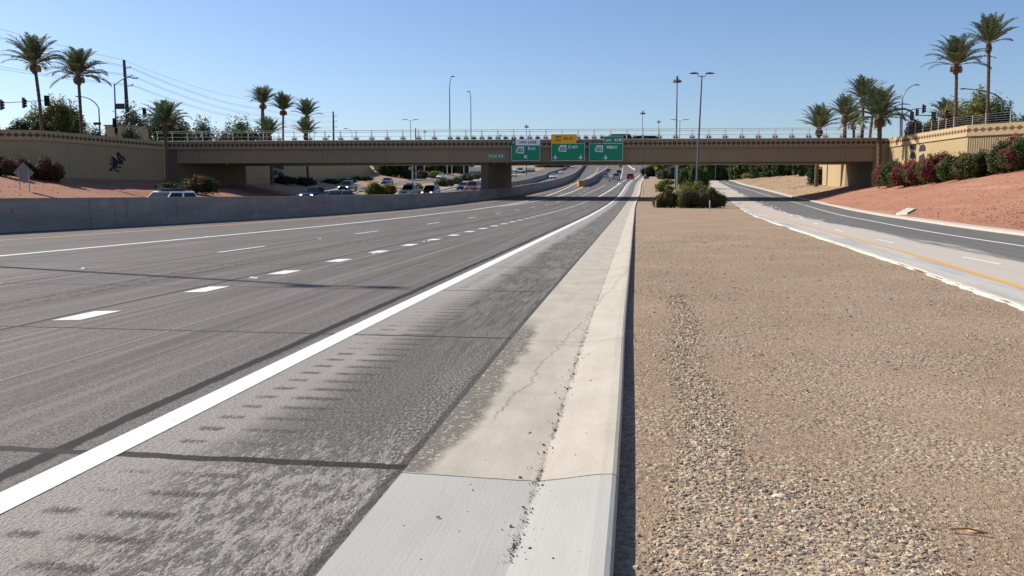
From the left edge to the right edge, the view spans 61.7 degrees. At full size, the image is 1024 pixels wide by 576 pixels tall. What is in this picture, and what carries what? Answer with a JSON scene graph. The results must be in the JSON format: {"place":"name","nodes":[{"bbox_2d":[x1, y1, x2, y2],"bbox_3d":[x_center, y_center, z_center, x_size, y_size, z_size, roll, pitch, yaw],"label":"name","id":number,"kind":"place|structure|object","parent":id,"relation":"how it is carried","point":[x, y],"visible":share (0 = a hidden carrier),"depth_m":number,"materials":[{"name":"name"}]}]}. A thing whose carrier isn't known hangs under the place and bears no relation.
{"place":"outdoors","nodes":[
{"label":"outdoors","id":0,"kind":"place"},
{"bbox_2d":[0,165,649,491],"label":"road","id":1,"kind":"structure","parent":0,"point":[161,341],"depth_m":13.63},
{"bbox_2d":[9,184,569,239],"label":"lane line","id":2,"kind":"object","parent":1,"relation":"on","point":[259,222],"visible":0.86,"depth_m":44.02,"materials":[{"name":"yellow paint"}]},
{"bbox_2d":[0,167,598,255],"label":"lane line","id":3,"kind":"object","parent":1,"relation":"on","point":[252,232],"visible":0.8,"depth_m":32.57,"materials":[{"name":"white paint"}]},
{"bbox_2d":[0,176,637,513],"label":"lane line","id":4,"kind":"object","parent":1,"relation":"on","point":[24,491],"visible":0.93,"depth_m":6.31,"materials":[{"name":"white paint"}]},
{"bbox_2d":[55,203,582,319],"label":"lane dashes","id":5,"kind":"object","parent":1,"relation":"on","point":[96,313],"visible":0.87,"depth_m":14.46,"materials":[{"name":"white paint"}]},
{"bbox_2d":[398,183,420,193],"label":"car","id":6,"kind":"object","parent":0,"point":[409,188],"visible":0.78,"depth_m":126.09,"materials":[{"name":"white paint"}]},
{"bbox_2d":[441,166,580,191],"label":"road","id":7,"kind":"structure","parent":0,"point":[566,171],"depth_m":346.48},
{"bbox_2d":[421,185,440,192],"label":"sport utility car","id":8,"kind":"object","parent":7,"relation":"on","point":[431,189],"visible":0.59,"depth_m":128.26,"materials":[{"name":"white paint"}]},
{"bbox_2d":[464,181,480,190],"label":"pickup truck","id":9,"kind":"object","parent":7,"relation":"on","point":[473,185],"visible":0.77,"depth_m":145.73,"materials":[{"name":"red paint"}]},
{"bbox_2d":[0,164,1023,575],"bbox_3d":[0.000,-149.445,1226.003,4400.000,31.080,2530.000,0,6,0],"label":"ground","id":10,"kind":"structure","parent":0,"point":[732,222],"depth_m":8.36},
{"bbox_2d":[0,154,19,176],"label":"bougainvillea","id":11,"kind":"object","parent":10,"relation":"on","point":[8,167],"visible":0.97,"depth_m":93.55,"materials":[{"name":"green plant"}]},
{"bbox_2d":[3,117,32,129],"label":"shrub","id":12,"kind":"object","parent":10,"relation":"on","point":[20,124],"visible":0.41,"depth_m":106.18,"materials":[{"name":"green plant"}]},
{"bbox_2d":[12,154,33,178],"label":"bougainvillea","id":13,"kind":"object","parent":10,"relation":"on","point":[26,162],"visible":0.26,"depth_m":95.75,"materials":[{"name":"green plant"}]},
{"bbox_2d":[13,162,33,191],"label":"warning sign","id":14,"kind":"object","parent":10,"relation":"on","point":[23,172],"visible":0.93,"depth_m":83.25,"materials":[{"name":"metal"}]},
{"bbox_2d":[0,95,49,109],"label":"traffic signal","id":15,"kind":"object","parent":10,"relation":"on","point":[46,100],"visible":1,"depth_m":109.81,"materials":[{"name":"metal"}]},
{"bbox_2d":[0,32,68,129],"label":"date palm","id":16,"kind":"object","parent":10,"relation":"on","point":[32,51],"visible":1,"depth_m":101.16,"materials":[{"name":"green plant"}]},
{"bbox_2d":[28,118,56,131],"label":"shrub","id":17,"kind":"object","parent":10,"relation":"on","point":[47,127],"visible":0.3,"depth_m":104.21,"materials":[{"name":"green plant"}]},
{"bbox_2d":[31,154,65,181],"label":"bougainvillea","id":18,"kind":"object","parent":10,"relation":"on","point":[44,169],"visible":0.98,"depth_m":96.08,"materials":[{"name":"green plant"}]},
{"bbox_2d":[22,93,89,133],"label":"shade tree","id":19,"kind":"object","parent":10,"relation":"on","point":[60,117],"visible":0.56,"depth_m":114.56,"materials":[{"name":"green plant"}]},
{"bbox_2d":[43,46,111,133],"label":"date palm","id":20,"kind":"object","parent":10,"relation":"on","point":[78,65],"visible":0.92,"depth_m":109.24,"materials":[{"name":"green plant"}]},
{"bbox_2d":[0,130,164,180],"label":"retaining wall","id":21,"kind":"structure","parent":10,"relation":"on","point":[86,156],"depth_m":108.07,"materials":[{"name":"paint"}]},
{"bbox_2d":[103,125,148,139],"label":"building","id":22,"kind":"structure","parent":10,"relation":"on","point":[109,130],"depth_m":133.21,"materials":[{"name":"beige paint"}]},
{"bbox_2d":[123,60,132,123],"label":"utility pole","id":23,"kind":"object","parent":10,"relation":"on","point":[125,84],"visible":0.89,"depth_m":146.92,"materials":[{"name":"brown wood"}]},
{"bbox_2d":[112,77,146,136],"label":"traffic signal","id":24,"kind":"object","parent":10,"relation":"on","point":[118,106],"visible":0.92,"depth_m":119.82,"materials":[{"name":"metal"}]},
{"bbox_2d":[119,123,143,138],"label":"shrub","id":25,"kind":"object","parent":10,"relation":"on","point":[129,133],"visible":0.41,"depth_m":124.17,"materials":[{"name":"green plant"}]},
{"bbox_2d":[112,95,152,139],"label":"shade tree","id":26,"kind":"object","parent":10,"relation":"on","point":[131,116],"visible":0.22,"depth_m":147.03,"materials":[{"name":"green plant"}]},
{"bbox_2d":[133,99,190,182],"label":"date palm","id":27,"kind":"object","parent":10,"relation":"on","point":[165,116],"visible":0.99,"depth_m":109.82,"materials":[{"name":"green plant"}]},
{"bbox_2d":[139,99,196,140],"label":"shade tree","id":28,"kind":"object","parent":10,"relation":"on","point":[158,127],"visible":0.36,"depth_m":152.22,"materials":[{"name":"green plant"}]},
{"bbox_2d":[154,182,190,190],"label":"shrub","id":29,"kind":"object","parent":10,"relation":"on","point":[170,185],"visible":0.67,"depth_m":106.87,"materials":[{"name":"green plant"}]},
{"bbox_2d":[180,174,220,194],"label":"shrub","id":30,"kind":"object","parent":10,"relation":"on","point":[199,185],"visible":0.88,"depth_m":110.91,"materials":[{"name":"green plant"}]},
{"bbox_2d":[190,114,218,140],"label":"shade tree","id":31,"kind":"object","parent":10,"relation":"on","point":[203,126],"visible":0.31,"depth_m":186.57,"materials":[{"name":"green plant"}]},
{"bbox_2d":[216,114,275,140],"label":"shade tree","id":32,"kind":"object","parent":10,"relation":"on","point":[240,133],"visible":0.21,"depth_m":181.83,"materials":[{"name":"green plant"}]},
{"bbox_2d":[245,85,278,138],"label":"date palm","id":33,"kind":"object","parent":10,"relation":"on","point":[262,94],"visible":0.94,"depth_m":173.97,"materials":[{"name":"green plant"}]},
{"bbox_2d":[251,115,285,184],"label":"date palm","id":34,"kind":"object","parent":10,"relation":"on","point":[268,124],"visible":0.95,"depth_m":143.34,"materials":[{"name":"green plant"}]},
{"bbox_2d":[267,91,298,139],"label":"date palm","id":35,"kind":"object","parent":10,"relation":"on","point":[283,100],"visible":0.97,"depth_m":174.19,"materials":[{"name":"green plant"}]},
{"bbox_2d":[276,175,298,184],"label":"shrub","id":36,"kind":"object","parent":10,"relation":"on","point":[284,180],"visible":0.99,"depth_m":150.32,"materials":[{"name":"green plant"}]},
{"bbox_2d":[0,165,584,232],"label":"median barrier","id":37,"kind":"object","parent":10,"relation":"on","point":[28,214],"visible":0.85,"depth_m":47.37,"materials":[{"name":"concrete"}]},
{"bbox_2d":[289,116,320,176],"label":"date palm","id":38,"kind":"object","parent":10,"relation":"on","point":[305,125],"visible":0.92,"depth_m":162.08,"materials":[{"name":"green plant"}]},
{"bbox_2d":[295,176,316,185],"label":"shrub","id":39,"kind":"object","parent":10,"relation":"on","point":[304,181],"visible":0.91,"depth_m":154.38,"materials":[{"name":"green plant"}]},
{"bbox_2d":[290,97,322,134],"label":"date palm","id":40,"kind":"object","parent":10,"relation":"on","point":[306,108],"visible":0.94,"depth_m":174.17,"materials":[{"name":"green plant"}]},
{"bbox_2d":[246,166,374,183],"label":"retaining wall","id":41,"kind":"structure","parent":10,"relation":"on","point":[257,174],"depth_m":163.75,"materials":[{"name":"paint"}]},
{"bbox_2d":[0,174,642,575],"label":"road shoulder","id":42,"kind":"object","parent":10,"relation":"on","point":[298,468],"visible":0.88,"depth_m":5.23},
{"bbox_2d":[363,181,386,194],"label":"shrub","id":43,"kind":"object","parent":10,"relation":"on","point":[375,188],"visible":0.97,"depth_m":134.73,"materials":[{"name":"green plant"}]},
{"bbox_2d":[374,166,414,177],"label":"shade tree","id":44,"kind":"object","parent":10,"relation":"on","point":[399,171],"visible":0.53,"depth_m":229.46,"materials":[{"name":"green plant"}]},
{"bbox_2d":[351,175,461,191],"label":"exit ramp","id":45,"kind":"structure","parent":10,"relation":"on","point":[414,181],"depth_m":204.28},
{"bbox_2d":[338,180,357,190],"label":"pickup truck","id":46,"kind":"object","parent":45,"relation":"on","point":[347,185],"visible":0.94,"depth_m":148.79,"materials":[{"name":"grey paint"}]},
{"bbox_2d":[432,177,454,186],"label":"shrub","id":47,"kind":"object","parent":10,"relation":"on","point":[443,181],"visible":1,"depth_m":176.16,"materials":[{"name":"green plant"}]},
{"bbox_2d":[372,165,570,174],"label":"woodland","id":48,"kind":"object","parent":10,"relation":"on","point":[452,169],"visible":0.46,"depth_m":304.46,"materials":[{"name":"green plant"}]},
{"bbox_2d":[316,176,646,575],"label":"gutter","id":49,"kind":"object","parent":10,"relation":"on","point":[509,402],"visible":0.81,"depth_m":5.10,"materials":[{"name":"concrete"}]},
{"bbox_2d":[403,321,597,562],"bbox_3d":[0.420,0.695,8.106,1.105,0.064,8.918,1,6,8],"label":"kerb grit","id":50,"kind":"object","parent":49,"relation":"on","point":[514,545],"visible":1,"depth_m":4.79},
{"bbox_2d":[470,167,534,174],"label":"overpass","id":51,"kind":"object","parent":10,"relation":"on","point":[474,170],"visible":0.39,"depth_m":341.93,"materials":[{"name":"beige concrete"}]},
{"bbox_2d":[156,127,888,189],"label":"road bridge","id":52,"kind":"structure","parent":10,"relation":"on","point":[225,162],"depth_m":120.02,"materials":[{"name":"concrete"}]},
{"bbox_2d":[511,139,539,160],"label":"guide sign","id":53,"kind":"object","parent":52,"relation":"attached to","point":[525,149],"visible":1,"depth_m":118.48,"materials":[{"name":"metal"}]},
{"bbox_2d":[551,134,584,160],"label":"guide sign","id":54,"kind":"object","parent":52,"relation":"attached to","point":[565,147],"visible":1,"depth_m":118.03,"materials":[{"name":"metal"}]},
{"bbox_2d":[589,136,622,160],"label":"guide sign","id":55,"kind":"object","parent":52,"relation":"attached to","point":[610,148],"visible":1,"depth_m":117.65,"materials":[{"name":"metal"}]},
{"bbox_2d":[512,166,565,186],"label":"ramp barrier","id":56,"kind":"object","parent":10,"relation":"on","point":[527,181],"visible":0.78,"depth_m":207.78,"materials":[{"name":"concrete"}]},
{"bbox_2d":[577,167,607,186],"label":"divider barrier","id":57,"kind":"object","parent":10,"relation":"on","point":[590,179],"visible":0.88,"depth_m":213.42,"materials":[{"name":"concrete"}]},
{"bbox_2d":[639,165,668,176],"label":"shade tree","id":58,"kind":"object","parent":10,"relation":"on","point":[650,171],"visible":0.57,"depth_m":295.90,"materials":[{"name":"green plant"}]},
{"bbox_2d":[651,188,678,207],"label":"oleander shrub","id":59,"kind":"object","parent":10,"relation":"on","point":[668,198],"visible":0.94,"depth_m":87.29,"materials":[{"name":"green plant"}]},
{"bbox_2d":[656,165,687,178],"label":"shade tree","id":60,"kind":"object","parent":10,"relation":"on","point":[669,173],"visible":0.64,"depth_m":246.79,"materials":[{"name":"green plant"}]},
{"bbox_2d":[673,76,681,188],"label":"mast light","id":61,"kind":"object","parent":10,"relation":"on","point":[677,81],"visible":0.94,"depth_m":162.11,"materials":[{"name":"metal"}]},
{"bbox_2d":[676,188,710,207],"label":"oleander shrub","id":62,"kind":"object","parent":10,"relation":"on","point":[692,198],"visible":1,"depth_m":86.05,"materials":[{"name":"green plant"}]},
{"bbox_2d":[674,165,712,188],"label":"shade tree","id":63,"kind":"object","parent":10,"relation":"on","point":[704,176],"visible":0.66,"depth_m":163.58,"materials":[{"name":"green plant"}]},
{"bbox_2d":[674,178,715,194],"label":"shrub","id":64,"kind":"object","parent":10,"relation":"on","point":[694,187],"visible":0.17,"depth_m":95.12,"materials":[{"name":"green plant"}]},
{"bbox_2d":[689,71,714,186],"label":"lamp pole","id":65,"kind":"object","parent":10,"relation":"on","point":[701,76],"visible":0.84,"depth_m":103.41,"materials":[{"name":"metal"}]},
{"bbox_2d":[697,186,727,207],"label":"oleander shrub","id":66,"kind":"object","parent":10,"relation":"on","point":[717,199],"visible":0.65,"depth_m":86.80,"materials":[{"name":"green plant"}]},
{"bbox_2d":[698,165,727,179],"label":"shade tree","id":67,"kind":"object","parent":10,"relation":"on","point":[721,172],"visible":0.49,"depth_m":228.79,"materials":[{"name":"green plant"}]},
{"bbox_2d":[727,165,749,178],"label":"shade tree","id":68,"kind":"object","parent":10,"relation":"on","point":[736,171],"visible":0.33,"depth_m":222.19,"materials":[{"name":"green plant"}]},
{"bbox_2d":[747,165,771,177],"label":"shade tree","id":69,"kind":"object","parent":10,"relation":"on","point":[754,170],"visible":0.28,"depth_m":209.21,"materials":[{"name":"green plant"}]},
{"bbox_2d":[771,165,796,176],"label":"shade tree","id":70,"kind":"object","parent":10,"relation":"on","point":[781,170],"visible":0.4,"depth_m":193.14,"materials":[{"name":"green plant"}]},
{"bbox_2d":[791,165,814,175],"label":"shade tree","id":71,"kind":"object","parent":10,"relation":"on","point":[800,170],"visible":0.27,"depth_m":181.29,"materials":[{"name":"green plant"}]},
{"bbox_2d":[806,165,821,185],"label":"shrub","id":72,"kind":"object","parent":10,"relation":"on","point":[810,175],"visible":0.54,"depth_m":145.66,"materials":[{"name":"green plant"}]},
{"bbox_2d":[798,102,840,186],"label":"date palm","id":73,"kind":"object","parent":10,"relation":"on","point":[820,115],"visible":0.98,"depth_m":140.09,"materials":[{"name":"green plant"}]},
{"bbox_2d":[819,165,843,185],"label":"retaining wall","id":74,"kind":"structure","parent":10,"relation":"on","point":[832,175],"depth_m":137.87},
{"bbox_2d":[828,93,864,137],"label":"date palm","id":75,"kind":"object","parent":10,"relation":"on","point":[842,104],"visible":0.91,"depth_m":134.98,"materials":[{"name":"green plant"}]},
{"bbox_2d":[837,105,869,137],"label":"date palm","id":76,"kind":"object","parent":10,"relation":"on","point":[851,125],"visible":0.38,"depth_m":146.99,"materials":[{"name":"green plant"}]},
{"bbox_2d":[841,74,885,137],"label":"date palm","id":77,"kind":"object","parent":10,"relation":"on","point":[862,85],"visible":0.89,"depth_m":136.60,"materials":[{"name":"green plant"}]},
{"bbox_2d":[728,180,1023,235],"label":"kerb","id":78,"kind":"structure","parent":10,"relation":"on","point":[989,229],"depth_m":48.44,"materials":[{"name":"concrete"}]},
{"bbox_2d":[846,85,916,186],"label":"date palm","id":79,"kind":"object","parent":10,"relation":"on","point":[880,105],"visible":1,"depth_m":109.39,"materials":[{"name":"green plant"}]},
{"bbox_2d":[870,158,911,188],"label":"bougainvillea","id":80,"kind":"object","parent":10,"relation":"on","point":[883,171],"visible":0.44,"depth_m":102.75,"materials":[{"name":"green plant"}]},
{"bbox_2d":[886,157,922,188],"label":"bougainvillea","id":81,"kind":"object","parent":10,"relation":"on","point":[894,176],"visible":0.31,"depth_m":97.56,"materials":[{"name":"pink plant"}]},
{"bbox_2d":[903,118,926,135],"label":"shrub","id":82,"kind":"object","parent":10,"relation":"on","point":[913,129],"visible":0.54,"depth_m":110.25,"materials":[{"name":"green plant"}]},
{"bbox_2d":[901,157,931,186],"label":"bougainvillea","id":83,"kind":"object","parent":10,"relation":"on","point":[911,172],"visible":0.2,"depth_m":95.29,"materials":[{"name":"pink plant"}]},
{"bbox_2d":[923,113,941,132],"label":"shrub","id":84,"kind":"object","parent":10,"relation":"on","point":[927,129],"visible":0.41,"depth_m":110.07,"materials":[{"name":"green plant"}]},
{"bbox_2d":[915,149,956,183],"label":"bougainvillea","id":85,"kind":"object","parent":10,"relation":"on","point":[927,166],"visible":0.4,"depth_m":91.54,"materials":[{"name":"pink plant"}]},
{"bbox_2d":[923,97,964,116],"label":"date palm","id":86,"kind":"object","parent":10,"relation":"on","point":[943,103],"visible":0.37,"depth_m":122.29,"materials":[{"name":"green plant"}]},
{"bbox_2d":[939,109,961,128],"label":"shrub","id":87,"kind":"object","parent":10,"relation":"on","point":[944,124],"visible":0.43,"depth_m":110.02,"materials":[{"name":"green plant"}]},
{"bbox_2d":[935,151,973,180],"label":"bougainvillea","id":88,"kind":"object","parent":10,"relation":"on","point":[945,168],"visible":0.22,"depth_m":87.23,"materials":[{"name":"green plant"}]},
{"bbox_2d":[888,122,1023,164],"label":"retaining wall","id":89,"kind":"structure","parent":10,"relation":"on","point":[975,139],"depth_m":96.18,"materials":[{"name":"paint"}]},
{"bbox_2d":[892,112,1010,137],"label":"wire fence","id":90,"kind":"object","parent":89,"relation":"on","point":[952,122],"visible":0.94,"depth_m":98.80,"materials":[{"name":"grey metal"}]},
{"bbox_2d":[920,33,994,126],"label":"date palm","id":91,"kind":"object","parent":10,"relation":"on","point":[958,51],"visible":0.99,"depth_m":100.97,"materials":[{"name":"green plant"}]},
{"bbox_2d":[953,108,977,126],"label":"shrub","id":92,"kind":"object","parent":10,"relation":"on","point":[964,121],"visible":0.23,"depth_m":109.98,"materials":[{"name":"green plant"}]},
{"bbox_2d":[953,148,1001,178],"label":"bougainvillea","id":93,"kind":"object","parent":10,"relation":"on","point":[974,165],"visible":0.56,"depth_m":83.64,"materials":[{"name":"green plant"}]},
{"bbox_2d":[938,83,1017,128],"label":"shade tree","id":94,"kind":"object","parent":10,"relation":"on","point":[978,104],"visible":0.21,"depth_m":115.18,"materials":[{"name":"green plant"}]},
{"bbox_2d":[957,11,1017,123],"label":"date palm","id":95,"kind":"object","parent":10,"relation":"on","point":[990,28],"visible":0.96,"depth_m":102.66,"materials":[{"name":"green plant"}]},
{"bbox_2d":[981,100,1010,123],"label":"shrub","id":96,"kind":"object","parent":10,"relation":"on","point":[999,114],"visible":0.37,"depth_m":104.29,"materials":[{"name":"green plant"}]},
{"bbox_2d":[985,130,1023,174],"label":"bougainvillea","id":97,"kind":"object","parent":10,"relation":"on","point":[991,159],"visible":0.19,"depth_m":80.78,"materials":[{"name":"green plant"}]},
{"bbox_2d":[995,133,1023,171],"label":"bougainvillea","id":98,"kind":"object","parent":10,"relation":"on","point":[1012,156],"visible":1,"depth_m":78.41,"materials":[{"name":"green plant"}]},
{"bbox_2d":[0,0,1023,140],"label":"sky","id":99,"kind":"structure","parent":0,"point":[590,65],"materials":[{"name":"blue"}]},
{"bbox_2d":[735,175,845,195],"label":"slope gravel","id":100,"kind":"structure","parent":0,"point":[787,182],"depth_m":167.12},
{"bbox_2d":[622,234,1023,575],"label":"gravel","id":101,"kind":"structure","parent":0,"point":[723,525],"depth_m":4.56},
{"bbox_2d":[709,180,1023,304],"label":"ramp","id":102,"kind":"structure","parent":0,"point":[956,249],"depth_m":30.49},
{"bbox_2d":[711,185,1023,310],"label":"ramp edge","id":103,"kind":"object","parent":102,"relation":"on","point":[1019,305],"visible":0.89,"depth_m":17.11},
{"bbox_2d":[713,183,1023,288],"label":"lane line","id":104,"kind":"object","parent":102,"relation":"on","point":[1002,281],"visible":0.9,"depth_m":20.78,"materials":[{"name":"yellow paint"}]},
{"bbox_2d":[727,183,1022,245],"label":"lane line","id":105,"kind":"object","parent":102,"relation":"on","point":[901,226],"visible":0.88,"depth_m":39.60,"materials":[{"name":"white paint"}]},
{"bbox_2d":[830,171,1023,227],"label":"slope gravel","id":106,"kind":"structure","parent":0,"point":[991,216],"depth_m":48.83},
{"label":"far road","id":107,"kind":"structure","parent":0,"visible":0},
{"bbox_2d":[148,188,196,196],"bbox_3d":[-22.040,-5.410,54.742,2.260,1.910,4.870,2,7,15],"label":"sport utility car","id":108,"kind":"object","parent":107,"relation":"on","point":[171,193],"visible":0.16,"depth_m":54.45,"materials":[{"name":"white paint"}]},
{"bbox_2d":[300,187,328,195],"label":"pickup truck","id":109,"kind":"object","parent":107,"relation":"on","point":[314,191],"visible":0.56,"depth_m":111.26,"materials":[{"name":"blue paint"}]},
{"bbox_2d":[324,190,353,195],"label":"sport utility car","id":110,"kind":"object","parent":107,"relation":"on","point":[340,192],"visible":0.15,"depth_m":86.96,"materials":[{"name":"grey paint"}]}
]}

